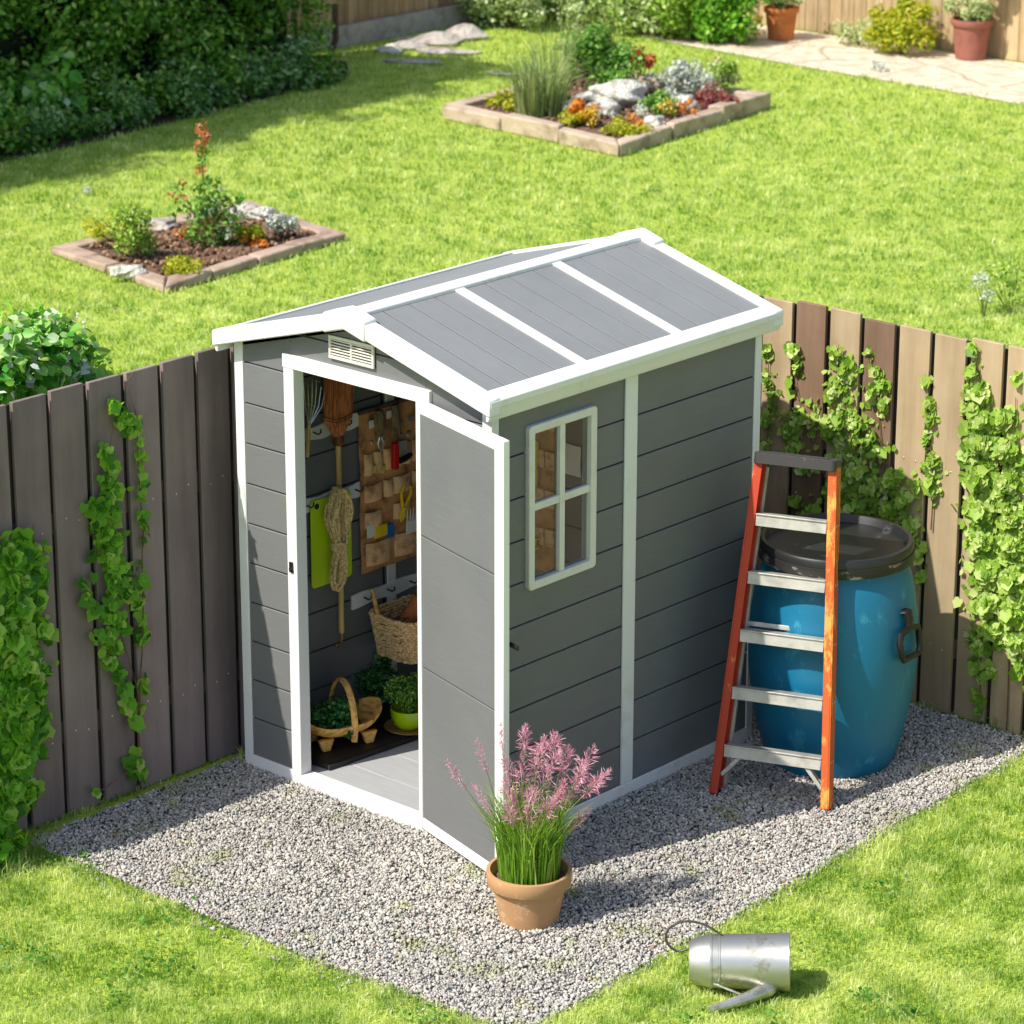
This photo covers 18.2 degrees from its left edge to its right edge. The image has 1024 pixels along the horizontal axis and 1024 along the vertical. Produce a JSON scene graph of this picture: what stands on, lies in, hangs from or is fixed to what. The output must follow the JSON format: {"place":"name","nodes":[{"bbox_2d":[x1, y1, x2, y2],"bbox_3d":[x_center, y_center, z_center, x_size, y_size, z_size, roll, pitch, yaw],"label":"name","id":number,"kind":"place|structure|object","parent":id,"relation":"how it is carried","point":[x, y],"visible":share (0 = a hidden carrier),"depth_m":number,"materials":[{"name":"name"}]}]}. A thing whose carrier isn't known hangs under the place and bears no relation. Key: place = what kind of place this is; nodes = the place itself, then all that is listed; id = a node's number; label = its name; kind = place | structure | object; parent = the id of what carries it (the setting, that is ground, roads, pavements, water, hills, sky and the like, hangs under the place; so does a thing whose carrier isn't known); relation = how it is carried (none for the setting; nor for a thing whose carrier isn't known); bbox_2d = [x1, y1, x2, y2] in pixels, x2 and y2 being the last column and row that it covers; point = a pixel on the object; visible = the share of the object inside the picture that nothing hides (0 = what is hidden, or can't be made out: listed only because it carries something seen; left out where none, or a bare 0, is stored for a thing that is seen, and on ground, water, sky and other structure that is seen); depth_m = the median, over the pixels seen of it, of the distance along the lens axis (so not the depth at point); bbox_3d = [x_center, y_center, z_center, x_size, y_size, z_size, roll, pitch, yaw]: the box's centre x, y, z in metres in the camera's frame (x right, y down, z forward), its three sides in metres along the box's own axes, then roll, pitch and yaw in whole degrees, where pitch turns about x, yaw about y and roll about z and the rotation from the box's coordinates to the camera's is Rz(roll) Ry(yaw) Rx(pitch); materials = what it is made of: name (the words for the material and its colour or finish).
{"place":"outdoors","nodes":[
{"label":"outdoors","id":0,"kind":"place"},
{"bbox_2d":[0,55,349,161],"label":"hedge soil","id":1,"kind":"structure","parent":0,"point":[161,118],"depth_m":25.98,"materials":[{"name":"brown soil"}]},
{"bbox_2d":[0,46,87,143],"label":"leafy plant","id":2,"kind":"object","parent":1,"relation":"on","point":[37,81],"visible":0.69,"depth_m":25.24,"materials":[{"name":"green plant"}]},
{"bbox_2d":[0,0,349,157],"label":"hedge","id":3,"kind":"object","parent":1,"relation":"on","point":[157,52],"visible":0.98,"depth_m":26.14,"materials":[{"name":"green plant"}]},
{"bbox_2d":[0,7,1023,1023],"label":"ground","id":4,"kind":"structure","parent":0,"point":[492,235],"depth_m":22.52,"materials":[{"name":"green plant"}]},
{"bbox_2d":[0,827,31,868],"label":"leafy plant","id":5,"kind":"object","parent":4,"relation":"on","point":[8,849],"visible":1,"depth_m":12.37,"materials":[{"name":"green plant"}]},
{"bbox_2d":[0,296,119,404],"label":"broadleaf bush","id":6,"kind":"object","parent":4,"relation":"on","point":[25,344],"visible":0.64,"depth_m":13.05,"materials":[{"name":"green plant"}]},
{"bbox_2d":[0,347,244,831],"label":"board fence","id":7,"kind":"object","parent":4,"relation":"on","point":[192,660],"visible":0.33,"depth_m":12.86,"materials":[{"name":"wood"}]},
{"bbox_2d":[0,526,58,839],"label":"climbing ivy","id":8,"kind":"object","parent":7,"relation":"attached to","point":[27,729],"visible":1,"depth_m":12.42,"materials":[{"name":"green plant"}]},
{"bbox_2d":[76,371,151,798],"bbox_3d":[-1.567,0.324,12.733,0.097,1.783,0.412,16,24,39],"label":"climbing ivy","id":9,"kind":"object","parent":7,"relation":"attached to","point":[103,511],"visible":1,"depth_m":12.71,"materials":[{"name":"green plant"}]},
{"bbox_2d":[50,199,345,292],"bbox_3d":[-2.087,-1.851,21.964,1.428,0.076,2.105,16,24,39],"label":"raised bed","id":10,"kind":"object","parent":4,"relation":"on","point":[225,258],"visible":0.56,"depth_m":21.66,"materials":[{"name":"stone"}]},
{"bbox_2d":[80,214,138,244],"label":"leafy plant","id":11,"kind":"object","parent":10,"relation":"on","point":[96,228],"visible":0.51,"depth_m":21.91,"materials":[{"name":"yellow plant"}]},
{"bbox_2d":[109,264,146,278],"bbox_3d":[-2.533,-1.591,21.076,0.250,0.096,0.117,-2,19,-7],"label":"rock","id":12,"kind":"object","parent":10,"relation":"on","point":[126,271],"visible":1,"depth_m":21.03,"materials":[{"name":"white stone"}]},
{"bbox_2d":[106,200,159,261],"bbox_3d":[-2.550,-1.888,21.430,0.338,0.428,0.350,16,24,39],"label":"leafy shrub","id":13,"kind":"object","parent":10,"relation":"on","point":[141,243],"visible":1,"depth_m":21.39,"materials":[{"name":"green plant"}]},
{"bbox_2d":[143,218,179,230],"bbox_3d":[-2.457,-2.017,22.355,0.292,0.097,0.201,17,25,41],"label":"rock","id":14,"kind":"object","parent":10,"relation":"on","point":[163,223],"visible":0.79,"depth_m":22.27,"materials":[{"name":"white stone"}]},
{"bbox_2d":[162,254,203,275],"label":"leafy plant","id":15,"kind":"object","parent":10,"relation":"on","point":[175,267],"visible":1,"depth_m":21.07,"materials":[{"name":"yellow plant"}]},
{"bbox_2d":[166,118,248,247],"bbox_3d":[-2.057,-2.233,21.709,0.514,0.899,0.429,16,24,39],"label":"rose bush","id":16,"kind":"object","parent":10,"relation":"on","point":[209,227],"visible":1,"depth_m":21.72,"materials":[{"name":"green plant"}]},
{"bbox_2d":[229,220,266,243],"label":"leafy plant","id":17,"kind":"object","parent":10,"relation":"on","point":[251,230],"visible":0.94,"depth_m":21.89,"materials":[{"name":"green plant"}]},
{"bbox_2d":[246,206,275,220],"bbox_3d":[-1.788,-2.103,22.620,0.183,0.123,0.220,7,20,19],"label":"rock","id":18,"kind":"object","parent":10,"relation":"on","point":[260,212],"visible":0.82,"depth_m":22.57,"materials":[{"name":"white stone"}]},
{"bbox_2d":[265,211,300,240],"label":"silver plant","id":19,"kind":"object","parent":10,"relation":"on","point":[281,223],"visible":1,"depth_m":21.97,"materials":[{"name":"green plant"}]},
{"bbox_2d":[286,0,464,34],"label":"back fence","id":20,"kind":"object","parent":4,"relation":"on","point":[351,11],"visible":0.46,"depth_m":29.60,"materials":[{"name":"brown wood"}]},
{"bbox_2d":[374,43,402,54],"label":"stone","id":21,"kind":"object","parent":4,"relation":"on","point":[395,48],"visible":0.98,"depth_m":28.98,"materials":[{"name":"grey stone"}]},
{"bbox_2d":[380,58,443,64],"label":"stone","id":22,"kind":"object","parent":4,"relation":"on","point":[417,61],"visible":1,"depth_m":28.56,"materials":[{"name":"grey stone"}]},
{"bbox_2d":[395,40,428,50],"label":"stone","id":23,"kind":"object","parent":4,"relation":"on","point":[407,44],"visible":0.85,"depth_m":29.16,"materials":[{"name":"grey stone"}]},
{"bbox_2d":[287,1,554,50],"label":"gravel board","id":24,"kind":"object","parent":4,"relation":"on","point":[356,33],"visible":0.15,"depth_m":29.83,"materials":[{"name":"concrete"}]},
{"bbox_2d":[393,31,463,47],"bbox_3d":[-0.766,-4.365,29.488,0.661,0.124,0.448,-1,18,-3],"label":"stone","id":25,"kind":"object","parent":4,"relation":"on","point":[441,38],"visible":0.85,"depth_m":29.43,"materials":[{"name":"grey stone"}]},
{"bbox_2d":[415,47,482,54],"bbox_3d":[-0.582,-4.194,29.036,0.639,0.047,0.268,4,19,11],"label":"stone","id":26,"kind":"object","parent":4,"relation":"on","point":[443,50],"visible":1,"depth_m":29.00,"materials":[{"name":"grey stone"}]},
{"bbox_2d":[443,23,488,41],"bbox_3d":[-0.448,-4.473,29.765,0.461,0.167,0.414,-9,20,-25],"label":"stone","id":27,"kind":"object","parent":4,"relation":"on","point":[469,32],"visible":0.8,"depth_m":29.67,"materials":[{"name":"grey stone"}]},
{"bbox_2d":[454,0,552,28],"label":"shrub","id":28,"kind":"object","parent":4,"relation":"on","point":[510,12],"visible":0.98,"depth_m":30.15,"materials":[{"name":"green plant"}]},
{"bbox_2d":[1,694,1012,879],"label":"rough grass","id":29,"kind":"structure","parent":4,"relation":"on","point":[17,865],"depth_m":12.49,"materials":[{"name":"green plant"}]},
{"bbox_2d":[37,706,1021,1023],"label":"gravel pad","id":30,"kind":"object","parent":4,"relation":"on","point":[485,882],"visible":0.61,"depth_m":12.35,"materials":[{"name":"grey gravel"}]},
{"bbox_2d":[212,228,782,871],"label":"garden shed","id":31,"kind":"structure","parent":30,"relation":"on","point":[628,362],"depth_m":12.73,"materials":[{"name":"grey plastic"}]},
{"bbox_2d":[304,378,324,456],"bbox_3d":[-0.811,-0.393,13.120,0.039,0.334,0.140,16,24,39],"label":"hand rake","id":32,"kind":"object","parent":31,"relation":"hanging from","point":[310,419],"visible":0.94,"depth_m":13.10,"materials":[{"name":"metal"}]},
{"bbox_2d":[310,490,351,587],"bbox_3d":[-0.758,0.114,13.387,0.007,0.386,0.238,16,24,39],"label":"pad","id":33,"kind":"object","parent":31,"relation":"hanging from","point":[321,551],"visible":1,"depth_m":13.35,"materials":[{"name":"green plastic"}]},
{"bbox_2d":[323,378,353,648],"bbox_3d":[-0.716,-0.032,13.320,0.097,1.272,0.158,16,24,39],"label":"besom broom","id":34,"kind":"object","parent":31,"relation":"hanging from","point":[338,406],"visible":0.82,"depth_m":13.17,"materials":[{"name":"brown wood"}]},
{"bbox_2d":[323,486,353,591],"bbox_3d":[-0.719,0.109,13.313,0.075,0.454,0.128,16,24,39],"label":"rope coil","id":35,"kind":"object","parent":31,"relation":"hanging from","point":[340,533],"visible":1,"depth_m":13.29,"materials":[{"name":"beige fabric"}]},
{"bbox_2d":[311,697,418,770],"bbox_3d":[-0.450,0.891,13.679,0.395,0.023,1.200,16,24,39],"label":"floor tray","id":36,"kind":"object","parent":31,"relation":"on","point":[344,751],"visible":0.2,"depth_m":13.38,"materials":[{"name":"black plastic"}]},
{"bbox_2d":[310,677,381,751],"bbox_3d":[-0.731,0.831,13.368,0.390,0.284,0.246,-8,20,-24],"label":"trug basket","id":37,"kind":"object","parent":36,"relation":"on","point":[369,709],"visible":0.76,"depth_m":13.32,"materials":[{"name":"brown wood"}]},
{"bbox_2d":[310,695,362,739],"bbox_3d":[-0.748,0.854,13.404,0.243,0.192,0.248,4,19,12],"label":"herb bunch","id":38,"kind":"object","parent":37,"relation":"in","point":[334,714],"visible":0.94,"depth_m":13.32,"materials":[{"name":"green plant"}]},
{"bbox_2d":[384,719,418,735],"bbox_3d":[-0.437,0.911,13.554,0.216,0.016,0.216,16,24,39],"label":"saucer","id":39,"kind":"object","parent":36,"relation":"on","point":[389,726],"visible":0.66,"depth_m":13.52,"materials":[{"name":"brown ceramic"}]},
{"bbox_2d":[390,701,417,730],"bbox_3d":[-0.437,0.869,13.540,0.160,0.090,0.160,16,24,39],"label":"flower pot","id":40,"kind":"object","parent":39,"relation":"on","point":[401,719],"visible":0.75,"depth_m":13.48,"materials":[{"name":"green ceramic"}]},
{"bbox_2d":[383,671,417,713],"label":"herb plant","id":41,"kind":"object","parent":40,"relation":"in","point":[404,692],"visible":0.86,"depth_m":13.46,"materials":[{"name":"green plant"}]},
{"bbox_2d":[349,654,400,700],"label":"leafy plant","id":42,"kind":"object","parent":31,"relation":"on","point":[374,684],"visible":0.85,"depth_m":13.75,"materials":[{"name":"green plant"}]},
{"bbox_2d":[357,398,416,574],"bbox_3d":[-0.442,-0.143,13.662,0.038,0.727,0.580,16,24,39],"label":"tool organizer","id":43,"kind":"object","parent":31,"relation":"attached to","point":[380,503],"visible":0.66,"depth_m":13.57,"materials":[{"name":"brown fabric"}]},
{"bbox_2d":[375,409,387,441],"bbox_3d":[-0.548,-0.363,13.445,0.029,0.140,0.074,16,24,39],"label":"garden glove","id":44,"kind":"object","parent":43,"relation":"hanging from","point":[382,426],"visible":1,"depth_m":13.43,"materials":[{"name":"fabric"}]},
{"bbox_2d":[390,404,402,436],"bbox_3d":[-0.486,-0.388,13.510,0.029,0.140,0.074,16,24,39],"label":"garden glove","id":45,"kind":"object","parent":43,"relation":"hanging from","point":[396,421],"visible":1,"depth_m":13.49,"materials":[{"name":"fabric"}]},
{"bbox_2d":[391,439,412,469],"bbox_3d":[-0.464,-0.245,13.547,0.036,0.120,0.106,16,24,39],"label":"folding saw","id":46,"kind":"object","parent":43,"relation":"in","point":[400,454],"visible":1,"depth_m":13.53,"materials":[{"name":"red plastic"}]},
{"bbox_2d":[399,485,411,521],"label":"secateurs","id":47,"kind":"object","parent":43,"relation":"in","point":[404,508],"visible":1,"depth_m":13.65,"materials":[{"name":"yellow plastic"}]},
{"bbox_2d":[406,506,416,534],"bbox_3d":[-0.431,0.034,13.696,0.006,0.115,0.070,16,24,39],"label":"hand fork","id":48,"kind":"object","parent":43,"relation":"in","point":[411,526],"visible":0.81,"depth_m":13.70,"materials":[{"name":"silver metal"}]},
{"bbox_2d":[368,589,417,663],"bbox_3d":[-0.425,0.460,13.668,0.295,0.302,0.326,16,24,39],"label":"wicker basket","id":49,"kind":"object","parent":31,"relation":"hanging from","point":[394,650],"visible":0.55,"depth_m":13.59,"materials":[{"name":"brown wicker"}]},
{"bbox_2d":[401,593,417,622],"bbox_3d":[-0.400,0.418,13.662,0.122,0.140,0.135,16,24,39],"label":"terracotta pot","id":50,"kind":"object","parent":49,"relation":"in","point":[410,611],"visible":0.48,"depth_m":13.63,"materials":[{"name":"orange ceramic"}]},
{"bbox_2d":[416,400,518,871],"bbox_3d":[-0.171,0.496,12.172,0.058,1.770,0.655,-11,22,-30],"label":"door","id":51,"kind":"structure","parent":31,"relation":"in","point":[463,467],"depth_m":12.13,"materials":[{"name":"grey plastic"}]},
{"bbox_2d":[535,427,554,571],"bbox_3d":[0.103,-0.171,14.059,0.255,0.900,0.034,16,24,39],"label":"tool organizer","id":52,"kind":"object","parent":31,"relation":"attached to","point":[545,532],"visible":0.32,"depth_m":14.06,"materials":[{"name":"brown fabric"}]},
{"bbox_2d":[524,405,596,590],"bbox_3d":[0.181,-0.058,12.329,0.050,0.662,0.397,16,24,39],"label":"window","id":53,"kind":"structure","parent":31,"relation":"in","point":[588,489],"depth_m":12.34,"materials":[{"name":"white plastic"}]},
{"bbox_2d":[565,443,580,477],"bbox_3d":[0.259,-0.227,13.912,0.110,0.140,0.015,16,24,39],"label":"cleaning cloth","id":54,"kind":"object","parent":31,"relation":"hanging from","point":[573,460],"visible":0.77,"depth_m":13.90,"materials":[{"name":"fabric"}]},
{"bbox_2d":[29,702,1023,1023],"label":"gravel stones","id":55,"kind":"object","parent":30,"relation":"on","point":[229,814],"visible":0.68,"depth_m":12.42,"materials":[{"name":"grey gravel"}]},
{"bbox_2d":[486,857,571,930],"bbox_3d":[0.064,1.426,11.929,0.322,0.205,0.322,16,24,39],"label":"flower pot","id":56,"kind":"object","parent":30,"relation":"on","point":[526,907],"visible":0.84,"depth_m":11.83,"materials":[{"name":"ceramic"}]},
{"bbox_2d":[709,451,841,811],"bbox_3d":[1.115,0.473,12.934,0.506,1.406,0.408,7,20,20],"label":"step ladder","id":57,"kind":"object","parent":30,"relation":"on","point":[727,749],"visible":1,"depth_m":12.90,"materials":[{"name":"orange plastic"}]},
{"bbox_2d":[748,513,922,778],"bbox_3d":[1.352,0.572,13.284,0.745,0.984,0.704,16,24,39],"label":"plastic barrel","id":58,"kind":"object","parent":30,"relation":"on","point":[879,642],"visible":0.77,"depth_m":13.04,"materials":[{"name":"plastic"}]},
{"bbox_2d":[548,0,623,30],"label":"shrub","id":59,"kind":"object","parent":4,"relation":"on","point":[586,5],"visible":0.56,"depth_m":30.07,"materials":[{"name":"green plant"}]},
{"bbox_2d":[443,67,770,156],"bbox_3d":[0.769,-3.338,26.311,2.256,0.150,2.338,16,24,39],"label":"raised bed","id":60,"kind":"object","parent":4,"relation":"on","point":[473,109],"visible":0.46,"depth_m":25.74,"materials":[{"name":"stone"}]},
{"bbox_2d":[483,86,517,112],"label":"leafy plant","id":61,"kind":"object","parent":60,"relation":"on","point":[507,106],"visible":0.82,"depth_m":26.19,"materials":[{"name":"yellow plant"}]},
{"bbox_2d":[557,108,587,127],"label":"leafy plant","id":62,"kind":"object","parent":60,"relation":"on","point":[572,119],"visible":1,"depth_m":25.52,"materials":[{"name":"yellow plant"}]},
{"bbox_2d":[567,96,599,126],"bbox_3d":[0.561,-3.188,25.525,0.263,0.245,0.232,6,19,18],"label":"marigold","id":63,"kind":"object","parent":60,"relation":"on","point":[576,105],"visible":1,"depth_m":25.53,"materials":[{"name":"orange plant"}]},
{"bbox_2d":[578,105,599,128],"bbox_3d":[0.612,-3.140,25.451,0.179,0.203,0.200,16,24,39],"label":"marigold","id":64,"kind":"object","parent":60,"relation":"on","point":[588,114],"visible":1,"depth_m":25.43,"materials":[{"name":"yellow plant"}]},
{"bbox_2d":[557,18,645,88],"bbox_3d":[0.762,-3.779,26.682,0.760,0.640,0.645,16,24,39],"label":"leafy shrub","id":65,"kind":"object","parent":60,"relation":"on","point":[607,63],"visible":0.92,"depth_m":26.58,"materials":[{"name":"green plant"}]},
{"bbox_2d":[585,98,621,117],"bbox_3d":[0.741,-3.265,25.993,0.301,0.191,0.384,2,19,6],"label":"rock","id":66,"kind":"object","parent":60,"relation":"on","point":[617,108],"visible":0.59,"depth_m":25.88,"materials":[{"name":"grey stone"}]},
{"bbox_2d":[576,79,647,109],"bbox_3d":[0.841,-3.429,26.321,0.470,0.273,0.505,13,22,33],"label":"rock","id":67,"kind":"object","parent":60,"relation":"on","point":[622,93],"visible":0.8,"depth_m":26.22,"materials":[{"name":"grey stone"}]},
{"bbox_2d":[589,0,645,68],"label":"leafy shrub","id":68,"kind":"object","parent":60,"relation":"on","point":[620,23],"visible":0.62,"depth_m":27.36,"materials":[{"name":"green plant"}]},
{"bbox_2d":[601,114,654,138],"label":"leafy plant","id":69,"kind":"object","parent":60,"relation":"on","point":[625,127],"visible":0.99,"depth_m":25.18,"materials":[{"name":"yellow plant"}]},
{"bbox_2d":[631,46,656,75],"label":"red flower","id":70,"kind":"object","parent":60,"relation":"on","point":[648,63],"visible":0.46,"depth_m":27.30,"materials":[{"name":"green plant"}]},
{"bbox_2d":[644,115,665,127],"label":"rock","id":71,"kind":"object","parent":60,"relation":"on","point":[657,120],"visible":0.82,"depth_m":25.42,"materials":[{"name":"white stone"}]},
{"bbox_2d":[637,88,682,117],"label":"leafy plant","id":72,"kind":"object","parent":60,"relation":"on","point":[655,98],"visible":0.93,"depth_m":25.98,"materials":[{"name":"green plant"}]},
{"bbox_2d":[641,58,716,99],"bbox_3d":[1.452,-3.569,26.582,0.676,0.408,0.525,16,24,39],"label":"silver plant","id":73,"kind":"object","parent":60,"relation":"on","point":[691,84],"visible":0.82,"depth_m":26.53,"materials":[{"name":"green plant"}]},
{"bbox_2d":[686,57,742,85],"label":"silver plant","id":74,"kind":"object","parent":60,"relation":"on","point":[732,79],"visible":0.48,"depth_m":26.80,"materials":[{"name":"green plant"}]},
{"bbox_2d":[693,80,740,108],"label":"red flower","id":75,"kind":"object","parent":60,"relation":"on","point":[705,98],"visible":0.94,"depth_m":26.20,"materials":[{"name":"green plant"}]},
{"bbox_2d":[711,55,739,93],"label":"leafy plant","id":76,"kind":"object","parent":60,"relation":"on","point":[722,66],"visible":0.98,"depth_m":26.60,"materials":[{"name":"green plant"}]},
{"bbox_2d":[585,0,680,37],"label":"shrub","id":77,"kind":"object","parent":4,"relation":"on","point":[640,12],"visible":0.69,"depth_m":29.74,"materials":[{"name":"green plant"}]},
{"bbox_2d":[641,0,743,40],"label":"shrub","id":78,"kind":"object","parent":4,"relation":"on","point":[672,8],"visible":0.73,"depth_m":29.45,"materials":[{"name":"green plant"}]},
{"bbox_2d":[681,0,769,44],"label":"shrub","id":79,"kind":"object","parent":4,"relation":"on","point":[739,23],"visible":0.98,"depth_m":29.32,"materials":[{"name":"green plant"}]},
{"bbox_2d":[664,920,789,1012],"bbox_3d":[0.795,1.587,11.365,0.453,0.255,0.295,-5,19,-16],"label":"watering can","id":80,"kind":"object","parent":4,"relation":"on","point":[756,966],"visible":1,"depth_m":11.31,"materials":[{"name":"metal"}]},
{"bbox_2d":[741,0,1023,61],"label":"back fence","id":81,"kind":"object","parent":4,"relation":"on","point":[1006,39],"visible":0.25,"depth_m":29.16,"materials":[{"name":"brown wood"}]},
{"bbox_2d":[754,293,1023,734],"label":"board fence","id":82,"kind":"object","parent":4,"relation":"on","point":[906,358],"visible":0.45,"depth_m":13.74,"materials":[{"name":"wood"}]},
{"bbox_2d":[759,341,790,466],"bbox_3d":[1.159,-0.454,14.133,0.208,0.649,0.068,16,24,39],"label":"climbing ivy","id":83,"kind":"object","parent":82,"relation":"attached to","point":[766,419],"visible":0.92,"depth_m":14.14,"materials":[{"name":"green plant"}]},
{"bbox_2d":[777,342,928,584],"bbox_3d":[1.466,-0.219,13.901,0.844,1.076,0.106,16,24,39],"label":"climbing ivy","id":84,"kind":"object","parent":82,"relation":"attached to","point":[853,488],"visible":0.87,"depth_m":13.85,"materials":[{"name":"green plant"}]},
{"bbox_2d":[918,374,948,529],"bbox_3d":[1.787,-0.254,13.596,0.158,0.699,0.063,16,24,39],"label":"climbing ivy","id":85,"kind":"object","parent":82,"relation":"attached to","point":[930,485],"visible":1,"depth_m":13.60,"materials":[{"name":"green plant"}]},
{"bbox_2d":[951,341,1023,730],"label":"climbing ivy","id":86,"kind":"object","parent":82,"relation":"attached to","point":[992,551],"visible":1,"depth_m":13.46,"materials":[{"name":"green plant"}]},
{"bbox_2d":[966,270,996,317],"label":"wild flower","id":87,"kind":"object","parent":4,"relation":"on","point":[982,298],"visible":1,"depth_m":20.21,"materials":[{"name":"white plant"}]},
{"bbox_2d":[978,244,1023,312],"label":"wild plant","id":88,"kind":"object","parent":4,"relation":"on","point":[1010,287],"visible":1,"depth_m":20.31,"materials":[{"name":"green plant"}]},
{"bbox_2d":[444,722,612,884],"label":"pink muhly grass","id":89,"kind":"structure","parent":0,"point":[529,849],"depth_m":11.78,"materials":[{"name":"plant"}]},
{"bbox_2d":[481,46,593,118],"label":"ornamental grass","id":90,"kind":"object","parent":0,"point":[535,89],"depth_m":25.86,"materials":[{"name":"green plant"}]},
{"bbox_2d":[504,0,593,103],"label":"ornamental grass","id":91,"kind":"object","parent":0,"point":[564,53],"depth_m":26.22,"materials":[{"name":"green plant"}]},
{"bbox_2d":[553,11,1023,103],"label":"stone patio","id":92,"kind":"structure","parent":0,"point":[991,77],"depth_m":28.60,"materials":[{"name":"stone"}]},
{"bbox_2d":[764,4,799,40],"bbox_3d":[2.502,-4.548,29.672,0.335,0.300,0.335,16,24,39],"label":"flower pot","id":93,"kind":"object","parent":92,"relation":"on","point":[781,23],"visible":1,"depth_m":29.57,"materials":[{"name":"orange ceramic"}]},
{"bbox_2d":[762,0,803,8],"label":"pot plant","id":94,"kind":"object","parent":93,"relation":"in","point":[778,4],"visible":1,"depth_m":29.55,"materials":[{"name":"green plant"}]},
{"bbox_2d":[830,16,872,47],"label":"leafy plant","id":95,"kind":"object","parent":92,"relation":"on","point":[844,30],"visible":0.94,"depth_m":29.34,"materials":[{"name":"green plant"}]},
{"bbox_2d":[861,0,940,53],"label":"golden shrub","id":96,"kind":"object","parent":92,"relation":"on","point":[893,26],"visible":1,"depth_m":28.84,"materials":[{"name":"yellow plant"}]},
{"bbox_2d":[951,15,993,60],"bbox_3d":[4.133,-4.261,28.725,0.386,0.360,0.386,16,24,39],"label":"flower pot","id":97,"kind":"object","parent":92,"relation":"on","point":[971,39],"visible":0.96,"depth_m":28.61,"materials":[{"name":"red ceramic"}]},
{"bbox_2d":[943,0,999,21],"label":"pot plant","id":98,"kind":"object","parent":97,"relation":"in","point":[979,10],"visible":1,"depth_m":28.56,"materials":[{"name":"green plant"}]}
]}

